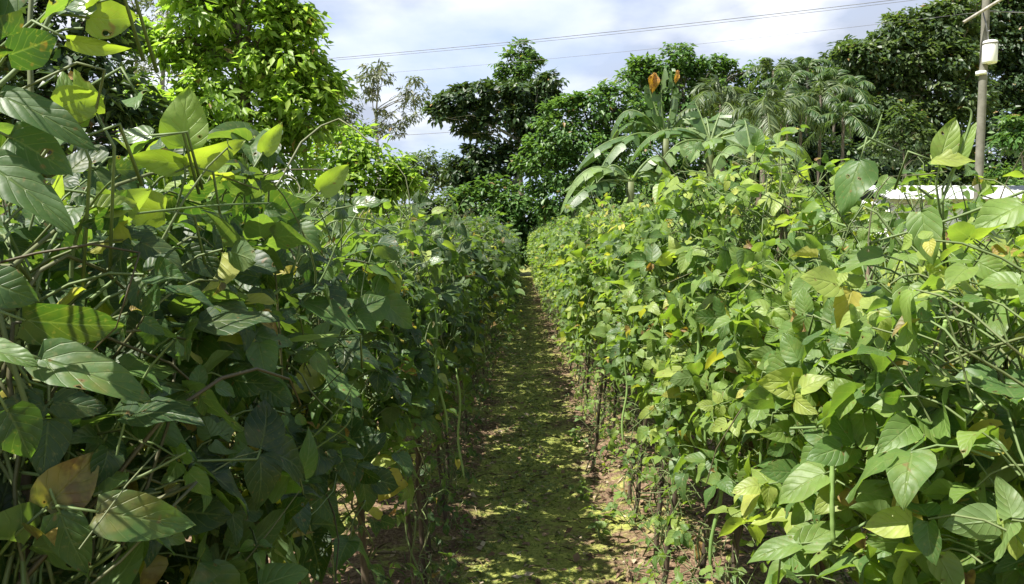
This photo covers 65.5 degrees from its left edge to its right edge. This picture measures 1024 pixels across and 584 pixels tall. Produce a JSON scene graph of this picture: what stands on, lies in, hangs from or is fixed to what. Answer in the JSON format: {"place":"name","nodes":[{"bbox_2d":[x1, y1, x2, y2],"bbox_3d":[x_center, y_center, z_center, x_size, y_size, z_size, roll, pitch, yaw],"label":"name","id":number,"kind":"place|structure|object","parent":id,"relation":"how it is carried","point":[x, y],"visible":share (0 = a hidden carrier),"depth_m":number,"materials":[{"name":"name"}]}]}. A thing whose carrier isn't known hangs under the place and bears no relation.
{"place":"outdoors","nodes":[
{"label":"outdoors","id":0,"kind":"place"},
{"bbox_2d":[0,0,1010,217],"label":"sky","id":1,"kind":"structure","parent":0,"point":[362,27],"materials":[{"name":"white"}]},
{"bbox_2d":[233,275,867,583],"bbox_3d":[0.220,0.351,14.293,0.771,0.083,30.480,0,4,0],"label":"path","id":2,"kind":"structure","parent":0,"point":[610,567],"depth_m":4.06,"materials":[{"name":"green plant"}]},
{"bbox_2d":[567,472,592,500],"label":"weed","id":3,"kind":"object","parent":2,"relation":"on","point":[581,487],"visible":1,"depth_m":3.99,"materials":[{"name":"green plant"}]},
{"bbox_2d":[581,503,622,540],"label":"weed","id":4,"kind":"object","parent":2,"relation":"on","point":[600,524],"visible":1,"depth_m":3.39,"materials":[{"name":"green plant"}]},
{"bbox_2d":[144,265,1008,583],"bbox_3d":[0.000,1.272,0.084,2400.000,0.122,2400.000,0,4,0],"label":"ground","id":5,"kind":"structure","parent":0,"point":[396,535],"depth_m":3.60,"materials":[{"name":"soil"}]},
{"bbox_2d":[16,471,32,578],"bbox_3d":[-0.370,0.746,0.624,0.024,1.184,0.196,-2,4,-23],"label":"wooden stake","id":6,"kind":"object","parent":5,"relation":"on","point":[26,479],"visible":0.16,"depth_m":0.66,"materials":[{"name":"brown wood"}]},
{"bbox_2d":[4,205,88,262],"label":"bean vine","id":7,"kind":"object","parent":5,"relation":"on","point":[39,257],"visible":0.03,"depth_m":1.00,"materials":[{"name":"green plant"}]},
{"bbox_2d":[0,122,165,448],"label":"bean vine","id":8,"kind":"object","parent":5,"relation":"on","point":[6,128],"visible":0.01,"depth_m":1.22,"materials":[{"name":"green plant"}]},
{"bbox_2d":[0,0,171,188],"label":"dark tree","id":9,"kind":"object","parent":5,"relation":"on","point":[117,110],"visible":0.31,"depth_m":8.76,"materials":[{"name":"green plant"}]},
{"bbox_2d":[0,0,301,583],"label":"bean vine","id":10,"kind":"object","parent":5,"relation":"on","point":[44,343],"visible":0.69,"depth_m":0.64,"materials":[{"name":"green plant"}]},
{"bbox_2d":[0,0,306,583],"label":"bean vine","id":11,"kind":"object","parent":5,"relation":"on","point":[183,123],"visible":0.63,"depth_m":0.77,"materials":[{"name":"green plant"}]},
{"bbox_2d":[133,0,185,184],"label":"grey leaved tree","id":12,"kind":"object","parent":5,"relation":"on","point":[150,66],"visible":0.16,"depth_m":16.70,"materials":[{"name":"green plant"}]},
{"bbox_2d":[0,118,395,583],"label":"bean vine","id":13,"kind":"object","parent":5,"relation":"on","point":[274,223],"visible":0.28,"depth_m":1.05,"materials":[{"name":"green plant"}]},
{"bbox_2d":[113,0,359,197],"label":"broadleaf tree","id":14,"kind":"object","parent":5,"relation":"on","point":[297,71],"visible":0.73,"depth_m":10.12,"materials":[{"name":"green plant"}]},
{"bbox_2d":[70,138,422,583],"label":"bean vine","id":15,"kind":"object","parent":5,"relation":"on","point":[369,312],"visible":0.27,"depth_m":1.33,"materials":[{"name":"green plant"}]},
{"bbox_2d":[186,168,350,220],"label":"scrub bush","id":16,"kind":"object","parent":5,"relation":"on","point":[316,199],"depth_m":12.90,"materials":[{"name":"green plant"}]},
{"bbox_2d":[164,178,443,583],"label":"bean vine","id":17,"kind":"object","parent":5,"relation":"on","point":[389,413],"visible":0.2,"depth_m":1.91,"materials":[{"name":"green plant"}]},
{"bbox_2d":[314,79,381,151],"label":"grey leaved tree","id":18,"kind":"object","parent":5,"relation":"on","point":[350,116],"visible":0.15,"depth_m":23.69,"materials":[{"name":"green plant"}]},
{"bbox_2d":[289,175,411,222],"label":"scrub bush","id":19,"kind":"object","parent":5,"relation":"on","point":[390,211],"depth_m":15.26,"materials":[{"name":"green plant"}]},
{"bbox_2d":[297,118,428,213],"bbox_3d":[-2.812,-1.362,14.976,2.486,3.793,1.586,-1,4,-19],"label":"bushy tree","id":20,"kind":"object","parent":5,"relation":"on","point":[358,162],"visible":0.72,"depth_m":14.75,"materials":[{"name":"green plant"}]},
{"bbox_2d":[357,500,369,583],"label":"wooden stake","id":21,"kind":"object","parent":5,"relation":"on","point":[364,571],"visible":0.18,"depth_m":1.99,"materials":[{"name":"brown wood"}]},
{"bbox_2d":[323,188,462,583],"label":"bean vine","id":22,"kind":"object","parent":5,"relation":"on","point":[416,335],"visible":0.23,"depth_m":2.25,"materials":[{"name":"green plant"}]},
{"bbox_2d":[354,58,431,206],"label":"eucalyptus","id":23,"kind":"object","parent":5,"relation":"on","point":[369,90],"visible":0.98,"depth_m":41.40,"materials":[{"name":"green plant"}]},
{"bbox_2d":[391,327,416,583],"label":"wooden stake","id":24,"kind":"object","parent":5,"relation":"on","point":[409,529],"visible":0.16,"depth_m":2.39,"materials":[{"name":"brown wood"}]},
{"bbox_2d":[348,162,473,583],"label":"bean vine","id":25,"kind":"object","parent":5,"relation":"on","point":[455,317],"visible":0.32,"depth_m":2.72,"materials":[{"name":"green plant"}]},
{"bbox_2d":[405,253,426,583],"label":"wooden stake","id":26,"kind":"object","parent":5,"relation":"on","point":[419,504],"visible":0.38,"depth_m":2.78,"materials":[{"name":"brown wood"}]},
{"bbox_2d":[380,145,460,208],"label":"round tree","id":27,"kind":"object","parent":5,"relation":"on","point":[430,173],"visible":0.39,"depth_m":47.40,"materials":[{"name":"green plant"}]},
{"bbox_2d":[365,198,481,554],"bbox_3d":[-0.439,0.341,3.271,0.607,1.472,0.930,0,4,0],"label":"bean vine","id":28,"kind":"object","parent":5,"relation":"on","point":[464,269],"visible":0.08,"depth_m":3.21,"materials":[{"name":"green plant"}]},
{"bbox_2d":[418,425,430,554],"bbox_3d":[-0.381,0.523,3.218,0.150,1.286,0.030,3,5,35],"label":"wooden stake","id":29,"kind":"object","parent":5,"relation":"on","point":[423,497],"visible":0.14,"depth_m":3.21,"materials":[{"name":"brown wood"}]},
{"bbox_2d":[364,187,487,530],"bbox_3d":[-0.415,0.305,3.428,0.592,1.557,1.028,0,4,0],"label":"bean vine","id":30,"kind":"object","parent":5,"relation":"on","point":[473,293],"visible":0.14,"depth_m":3.54,"materials":[{"name":"green plant"}]},
{"bbox_2d":[398,191,472,219],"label":"leafy bush","id":31,"kind":"object","parent":5,"relation":"on","point":[436,203],"visible":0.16,"depth_m":28.75,"materials":[{"name":"green plant"}]},
{"bbox_2d":[435,435,448,524],"bbox_3d":[-0.350,0.481,3.505,0.162,1.337,0.021,-1,4,-21],"label":"wooden stake","id":32,"kind":"object","parent":5,"relation":"on","point":[440,478],"visible":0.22,"depth_m":3.53,"materials":[{"name":"brown wood"}]},
{"bbox_2d":[394,217,490,478],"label":"bean vine","id":33,"kind":"object","parent":5,"relation":"on","point":[479,255],"visible":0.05,"depth_m":4.04,"materials":[{"name":"green plant"}]},
{"bbox_2d":[404,213,490,492],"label":"bean vine","id":34,"kind":"object","parent":5,"relation":"on","point":[474,363],"visible":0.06,"depth_m":3.95,"materials":[{"name":"green plant"}]},
{"bbox_2d":[404,197,512,422],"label":"bean vine","id":35,"kind":"object","parent":5,"relation":"on","point":[482,226],"visible":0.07,"depth_m":5.28,"materials":[{"name":"green plant"}]},
{"bbox_2d":[414,217,527,442],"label":"bean vine","id":36,"kind":"object","parent":5,"relation":"on","point":[504,249],"visible":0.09,"depth_m":5.04,"materials":[{"name":"green plant"}]},
{"bbox_2d":[439,214,520,459],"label":"bean vine","id":37,"kind":"object","parent":5,"relation":"on","point":[487,295],"visible":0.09,"depth_m":4.59,"materials":[{"name":"green plant"}]},
{"bbox_2d":[442,206,522,381],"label":"bean vine","id":38,"kind":"object","parent":5,"relation":"on","point":[500,236],"visible":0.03,"depth_m":6.53,"materials":[{"name":"green plant"}]},
{"bbox_2d":[452,202,514,373],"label":"bean vine","id":39,"kind":"object","parent":5,"relation":"on","point":[502,232],"visible":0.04,"depth_m":7.35,"materials":[{"name":"green plant"}]},
{"bbox_2d":[466,235,522,401],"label":"bean vine","id":40,"kind":"object","parent":5,"relation":"on","point":[512,297],"visible":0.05,"depth_m":6.12,"materials":[{"name":"green plant"}]},
{"bbox_2d":[421,66,569,198],"bbox_3d":[-0.568,-4.419,29.794,5.765,7.928,2.143,0,4,0],"label":"spreading dark tree","id":41,"kind":"object","parent":5,"relation":"on","point":[514,118],"visible":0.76,"depth_m":29.37,"materials":[{"name":"green plant"}]},
{"bbox_2d":[443,172,554,269],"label":"leafy bush","id":42,"kind":"object","parent":5,"relation":"on","point":[515,208],"visible":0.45,"depth_m":28.39,"materials":[{"name":"green plant"}]},
{"bbox_2d":[489,239,526,351],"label":"bean vine","id":43,"kind":"object","parent":5,"relation":"on","point":[514,242],"visible":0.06,"depth_m":9.23,"materials":[{"name":"green plant"}]},
{"bbox_2d":[487,37,547,267],"bbox_3d":[0.298,-6.269,36.664,2.540,10.730,1.983,2,4,31],"label":"tall pale tree","id":44,"kind":"object","parent":5,"relation":"on","point":[523,71],"visible":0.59,"depth_m":36.21,"materials":[{"name":"green plant"}]},
{"bbox_2d":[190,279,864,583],"bbox_3d":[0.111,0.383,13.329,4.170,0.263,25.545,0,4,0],"label":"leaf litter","id":45,"kind":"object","parent":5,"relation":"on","point":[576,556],"visible":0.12,"depth_m":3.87,"materials":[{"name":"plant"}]},
{"bbox_2d":[530,216,561,336],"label":"bean vine","id":46,"kind":"object","parent":5,"relation":"on","point":[540,263],"visible":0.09,"depth_m":10.00,"materials":[{"name":"green plant"}]},
{"bbox_2d":[538,218,574,347],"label":"bean vine","id":47,"kind":"object","parent":5,"relation":"on","point":[548,260],"visible":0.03,"depth_m":9.23,"materials":[{"name":"green plant"}]},
{"bbox_2d":[544,203,593,354],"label":"bean vine","id":48,"kind":"object","parent":5,"relation":"on","point":[552,255],"visible":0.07,"depth_m":8.49,"materials":[{"name":"green plant"}]},
{"bbox_2d":[546,204,595,381],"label":"bean vine","id":49,"kind":"object","parent":5,"relation":"on","point":[556,243],"visible":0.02,"depth_m":7.00,"materials":[{"name":"green plant"}]},
{"bbox_2d":[544,201,602,369],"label":"bean vine","id":50,"kind":"object","parent":5,"relation":"on","point":[551,271],"visible":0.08,"depth_m":7.68,"materials":[{"name":"green plant"}]},
{"bbox_2d":[551,185,614,389],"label":"bean vine","id":51,"kind":"object","parent":5,"relation":"on","point":[565,244],"visible":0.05,"depth_m":6.45,"materials":[{"name":"green plant"}]},
{"bbox_2d":[548,190,619,415],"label":"bean vine","id":52,"kind":"object","parent":5,"relation":"on","point":[565,288],"visible":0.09,"depth_m":5.76,"materials":[{"name":"green plant"}]},
{"bbox_2d":[559,239,610,417],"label":"bean vine","id":53,"kind":"object","parent":5,"relation":"on","point":[580,336],"visible":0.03,"depth_m":5.45,"materials":[{"name":"green plant"}]},
{"bbox_2d":[505,78,665,226],"bbox_3d":[2.240,-3.378,24.888,4.986,6.500,2.558,0,4,0],"label":"leafy tree","id":54,"kind":"object","parent":5,"relation":"on","point":[563,155],"visible":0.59,"depth_m":24.48,"materials":[{"name":"green plant"}]},
{"bbox_2d":[555,191,651,436],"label":"bean vine","id":55,"kind":"object","parent":5,"relation":"on","point":[560,271],"visible":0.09,"depth_m":5.13,"materials":[{"name":"green plant"}]},
{"bbox_2d":[552,205,657,455],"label":"bean vine","id":56,"kind":"object","parent":5,"relation":"on","point":[574,331],"visible":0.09,"depth_m":4.64,"materials":[{"name":"green plant"}]},
{"bbox_2d":[591,213,621,471],"bbox_3d":[0.511,0.330,4.375,0.180,1.564,0.024,2,4,30],"label":"wooden stake","id":57,"kind":"object","parent":5,"relation":"on","point":[598,419],"visible":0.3,"depth_m":4.41,"materials":[{"name":"brown wood"}]},
{"bbox_2d":[561,172,654,473],"bbox_3d":[0.558,0.195,4.282,0.586,1.694,1.058,0,4,0],"label":"bean vine","id":58,"kind":"object","parent":5,"relation":"on","point":[584,275],"visible":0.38,"depth_m":4.28,"materials":[{"name":"green plant"}]},
{"bbox_2d":[560,155,670,217],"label":"banana plant","id":59,"kind":"object","parent":5,"relation":"on","point":[610,173],"visible":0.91,"depth_m":10.30,"materials":[{"name":"green plant"}]},
{"bbox_2d":[593,165,659,214],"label":"scrub bush","id":60,"kind":"object","parent":5,"relation":"on","point":[646,183],"visible":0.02,"depth_m":26.49,"materials":[{"name":"green plant"}]},
{"bbox_2d":[583,175,674,501],"bbox_3d":[0.656,0.255,3.750,0.635,1.568,0.862,0,4,0],"label":"bean vine","id":61,"kind":"object","parent":5,"relation":"on","point":[602,305],"visible":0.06,"depth_m":3.69,"materials":[{"name":"green plant"}]},
{"bbox_2d":[586,170,695,523],"bbox_3d":[0.637,0.256,3.613,0.615,1.586,0.951,1,4,21],"label":"bean vine","id":62,"kind":"object","parent":5,"relation":"on","point":[607,286],"visible":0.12,"depth_m":3.54,"materials":[{"name":"green plant"}]},
{"bbox_2d":[632,369,651,522],"bbox_3d":[0.612,0.437,3.600,0.187,1.399,0.024,-3,5,-36],"label":"wooden stake","id":63,"kind":"object","parent":5,"relation":"on","point":[640,469],"visible":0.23,"depth_m":3.59,"materials":[{"name":"brown wood"}]},
{"bbox_2d":[576,68,747,198],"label":"banana plant","id":64,"kind":"object","parent":5,"relation":"on","point":[638,138],"visible":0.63,"depth_m":11.32,"materials":[{"name":"green plant"}]},
{"bbox_2d":[653,426,671,555],"bbox_3d":[0.637,0.448,3.171,0.167,1.437,0.025,0,4,2],"label":"wooden stake","id":65,"kind":"object","parent":5,"relation":"on","point":[659,506],"visible":0.21,"depth_m":3.19,"materials":[{"name":"brown wood"}]},
{"bbox_2d":[588,182,740,568],"bbox_3d":[0.657,0.340,3.178,0.608,1.489,1.208,-1,4,-11],"label":"bean vine","id":66,"kind":"object","parent":5,"relation":"on","point":[614,371],"visible":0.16,"depth_m":3.18,"materials":[{"name":"green plant"}]},
{"bbox_2d":[661,413,684,583],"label":"wooden stake","id":67,"kind":"object","parent":5,"relation":"on","point":[667,559],"visible":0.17,"depth_m":2.75,"materials":[{"name":"brown wood"}]},
{"bbox_2d":[589,140,777,583],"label":"bean vine","id":68,"kind":"object","parent":5,"relation":"on","point":[628,344],"visible":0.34,"depth_m":2.64,"materials":[{"name":"green plant"}]},
{"bbox_2d":[592,42,779,204],"bbox_3d":[6.680,-5.035,30.636,7.542,9.054,3.480,0,4,0],"label":"leafy tree","id":69,"kind":"object","parent":5,"relation":"on","point":[639,71],"visible":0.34,"depth_m":30.25,"materials":[{"name":"green plant"}]},
{"bbox_2d":[629,101,775,192],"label":"banana plant","id":70,"kind":"object","parent":5,"relation":"on","point":[703,125],"visible":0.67,"depth_m":10.87,"materials":[{"name":"green plant"}]},
{"bbox_2d":[697,192,761,583],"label":"wooden stake","id":71,"kind":"object","parent":5,"relation":"on","point":[709,520],"visible":0.18,"depth_m":2.38,"materials":[{"name":"brown wood"}]},
{"bbox_2d":[673,73,789,194],"bbox_3d":[5.069,-2.420,18.921,2.740,5.341,2.623,-3,5,-37],"label":"feather palm","id":72,"kind":"object","parent":5,"relation":"on","point":[716,91],"visible":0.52,"depth_m":18.54,"materials":[{"name":"green plant"}]},
{"bbox_2d":[623,124,854,583],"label":"bean vine","id":73,"kind":"object","parent":5,"relation":"on","point":[674,369],"visible":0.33,"depth_m":2.18,"materials":[{"name":"green plant"}]},
{"bbox_2d":[690,118,811,182],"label":"banana plant","id":74,"kind":"object","parent":5,"relation":"on","point":[743,134],"visible":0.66,"depth_m":9.88,"materials":[{"name":"green plant"}]},
{"bbox_2d":[731,206,790,583],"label":"wooden stake","id":75,"kind":"object","parent":5,"relation":"on","point":[737,533],"visible":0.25,"depth_m":2.10,"materials":[{"name":"brown wood"}]},
{"bbox_2d":[719,89,807,185],"bbox_3d":[5.435,-1.919,16.909,1.792,4.605,1.686,-2,4,-30],"label":"feather palm","id":76,"kind":"object","parent":5,"relation":"on","point":[768,112],"visible":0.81,"depth_m":16.59,"materials":[{"name":"green plant"}]},
{"bbox_2d":[625,150,905,583],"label":"bean vine","id":77,"kind":"object","parent":5,"relation":"on","point":[693,259],"visible":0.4,"depth_m":1.96,"materials":[{"name":"green plant"}]},
{"bbox_2d":[742,57,802,137],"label":"slim palm","id":78,"kind":"object","parent":5,"relation":"on","point":[765,64],"visible":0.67,"depth_m":26.41,"materials":[{"name":"green plant"}]},
{"bbox_2d":[752,84,829,159],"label":"slim palm","id":79,"kind":"object","parent":5,"relation":"on","point":[790,91],"visible":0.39,"depth_m":22.55,"materials":[{"name":"green plant"}]},
{"bbox_2d":[760,68,828,157],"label":"slim palm","id":80,"kind":"object","parent":5,"relation":"on","point":[782,79],"visible":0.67,"depth_m":24.40,"materials":[{"name":"green plant"}]},
{"bbox_2d":[778,93,840,189],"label":"slim palm","id":81,"kind":"object","parent":5,"relation":"on","point":[814,113],"visible":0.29,"depth_m":23.51,"materials":[{"name":"green plant"}]},
{"bbox_2d":[775,56,846,135],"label":"slim palm","id":82,"kind":"object","parent":5,"relation":"on","point":[802,62],"visible":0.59,"depth_m":27.33,"materials":[{"name":"green plant"}]},
{"bbox_2d":[696,34,934,181],"bbox_3d":[13.190,-5.710,33.477,11.044,10.029,4.158,0,4,0],"label":"grove tree","id":83,"kind":"object","parent":5,"relation":"on","point":[855,138],"visible":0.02,"depth_m":32.93,"materials":[{"name":"green plant"}]},
{"bbox_2d":[785,77,858,185],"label":"slim palm","id":84,"kind":"object","parent":5,"relation":"on","point":[817,86],"visible":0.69,"depth_m":23.52,"materials":[{"name":"green plant"}]},
{"bbox_2d":[727,131,937,202],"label":"understory bush","id":85,"kind":"object","parent":5,"relation":"on","point":[835,153],"visible":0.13,"depth_m":24.66,"materials":[{"name":"green plant"}]},
{"bbox_2d":[806,67,863,150],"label":"slim palm","id":86,"kind":"object","parent":5,"relation":"on","point":[829,73],"visible":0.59,"depth_m":26.40,"materials":[{"name":"green plant"}]},
{"bbox_2d":[802,97,893,161],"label":"slim palm","id":87,"kind":"object","parent":5,"relation":"on","point":[849,108],"visible":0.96,"depth_m":22.52,"materials":[{"name":"green plant"}]},
{"bbox_2d":[781,162,916,581],"bbox_3d":[1.118,0.313,2.845,0.715,1.557,0.831,2,4,30],"label":"bean vine","id":88,"kind":"object","parent":5,"relation":"on","point":[910,188],"depth_m":2.48,"materials":[{"name":"green plant"}]},
{"bbox_2d":[818,75,880,144],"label":"slim palm","id":89,"kind":"object","parent":5,"relation":"on","point":[857,81],"visible":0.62,"depth_m":25.46,"materials":[{"name":"green plant"}]},
{"bbox_2d":[684,163,1023,583],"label":"bean vine","id":90,"kind":"object","parent":5,"relation":"on","point":[716,470],"visible":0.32,"depth_m":1.49,"materials":[{"name":"green plant"}]},
{"bbox_2d":[727,106,1023,583],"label":"bean vine","id":91,"kind":"object","parent":5,"relation":"on","point":[803,483],"visible":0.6,"depth_m":1.03,"materials":[{"name":"green plant"}]},
{"bbox_2d":[775,156,977,280],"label":"bean vine","id":92,"kind":"object","parent":5,"relation":"on","point":[966,194],"visible":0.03,"depth_m":2.32,"materials":[{"name":"green plant"}]},
{"bbox_2d":[863,98,938,185],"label":"leafy bush","id":93,"kind":"object","parent":5,"relation":"on","point":[921,128],"visible":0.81,"depth_m":21.65,"materials":[{"name":"green plant"}]},
{"bbox_2d":[824,0,1002,185],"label":"grove tree","id":94,"kind":"object","parent":5,"relation":"on","point":[909,63],"visible":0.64,"depth_m":27.00,"materials":[{"name":"green plant"}]},
{"bbox_2d":[816,190,1023,583],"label":"bean vine","id":95,"kind":"object","parent":5,"relation":"on","point":[988,524],"visible":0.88,"depth_m":0.85,"materials":[{"name":"green plant"}]},
{"bbox_2d":[826,158,1020,343],"bbox_3d":[1.110,0.380,2.222,0.669,1.495,0.984,2,4,25],"label":"bean vine","id":96,"kind":"object","parent":5,"relation":"on","point":[933,203],"visible":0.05,"depth_m":2.14,"materials":[{"name":"green plant"}]},
{"bbox_2d":[855,185,1023,243],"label":"white shed","id":97,"kind":"structure","parent":5,"relation":"on","point":[894,194],"depth_m":20.20,"materials":[{"name":"paint"}]},
{"bbox_2d":[872,150,1023,376],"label":"bean vine","id":98,"kind":"object","parent":5,"relation":"on","point":[966,206],"visible":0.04,"depth_m":1.66,"materials":[{"name":"green plant"}]},
{"bbox_2d":[962,0,1001,199],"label":"utility pole","id":99,"kind":"object","parent":5,"relation":"on","point":[988,51],"visible":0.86,"depth_m":15.63,"materials":[{"name":"metal"}]},
{"bbox_2d":[946,170,1023,377],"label":"bean vine","id":100,"kind":"object","parent":5,"relation":"on","point":[1019,238],"visible":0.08,"depth_m":1.49,"materials":[{"name":"green plant"}]},
{"bbox_2d":[951,0,1023,185],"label":"grove tree","id":101,"kind":"object","parent":5,"relation":"on","point":[1006,31],"visible":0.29,"depth_m":31.67,"materials":[{"name":"green plant"}]},
{"bbox_2d":[984,160,1023,185],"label":"scrub bush","id":102,"kind":"object","parent":5,"relation":"on","point":[1013,180],"visible":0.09,"depth_m":24.55,"materials":[{"name":"green plant"}]},
{"bbox_2d":[986,113,1023,178],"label":"leafy bush","id":103,"kind":"object","parent":5,"relation":"on","point":[1013,142],"visible":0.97,"depth_m":20.58,"materials":[{"name":"green plant"}]},
{"bbox_2d":[327,0,891,58],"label":"power line","id":104,"kind":"object","parent":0,"point":[616,31],"visible":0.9,"depth_m":21.33,"materials":[{"name":"metal"}]},
{"bbox_2d":[328,0,912,60],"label":"power line","id":105,"kind":"object","parent":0,"point":[630,32],"visible":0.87,"depth_m":21.35,"materials":[{"name":"metal"}]},
{"bbox_2d":[364,10,993,74],"bbox_3d":[3.672,-6.679,21.579,16.985,0.742,0.008,1,4,14],"label":"power line","id":106,"kind":"object","parent":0,"point":[683,45],"visible":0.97,"depth_m":21.34,"materials":[{"name":"metal"}]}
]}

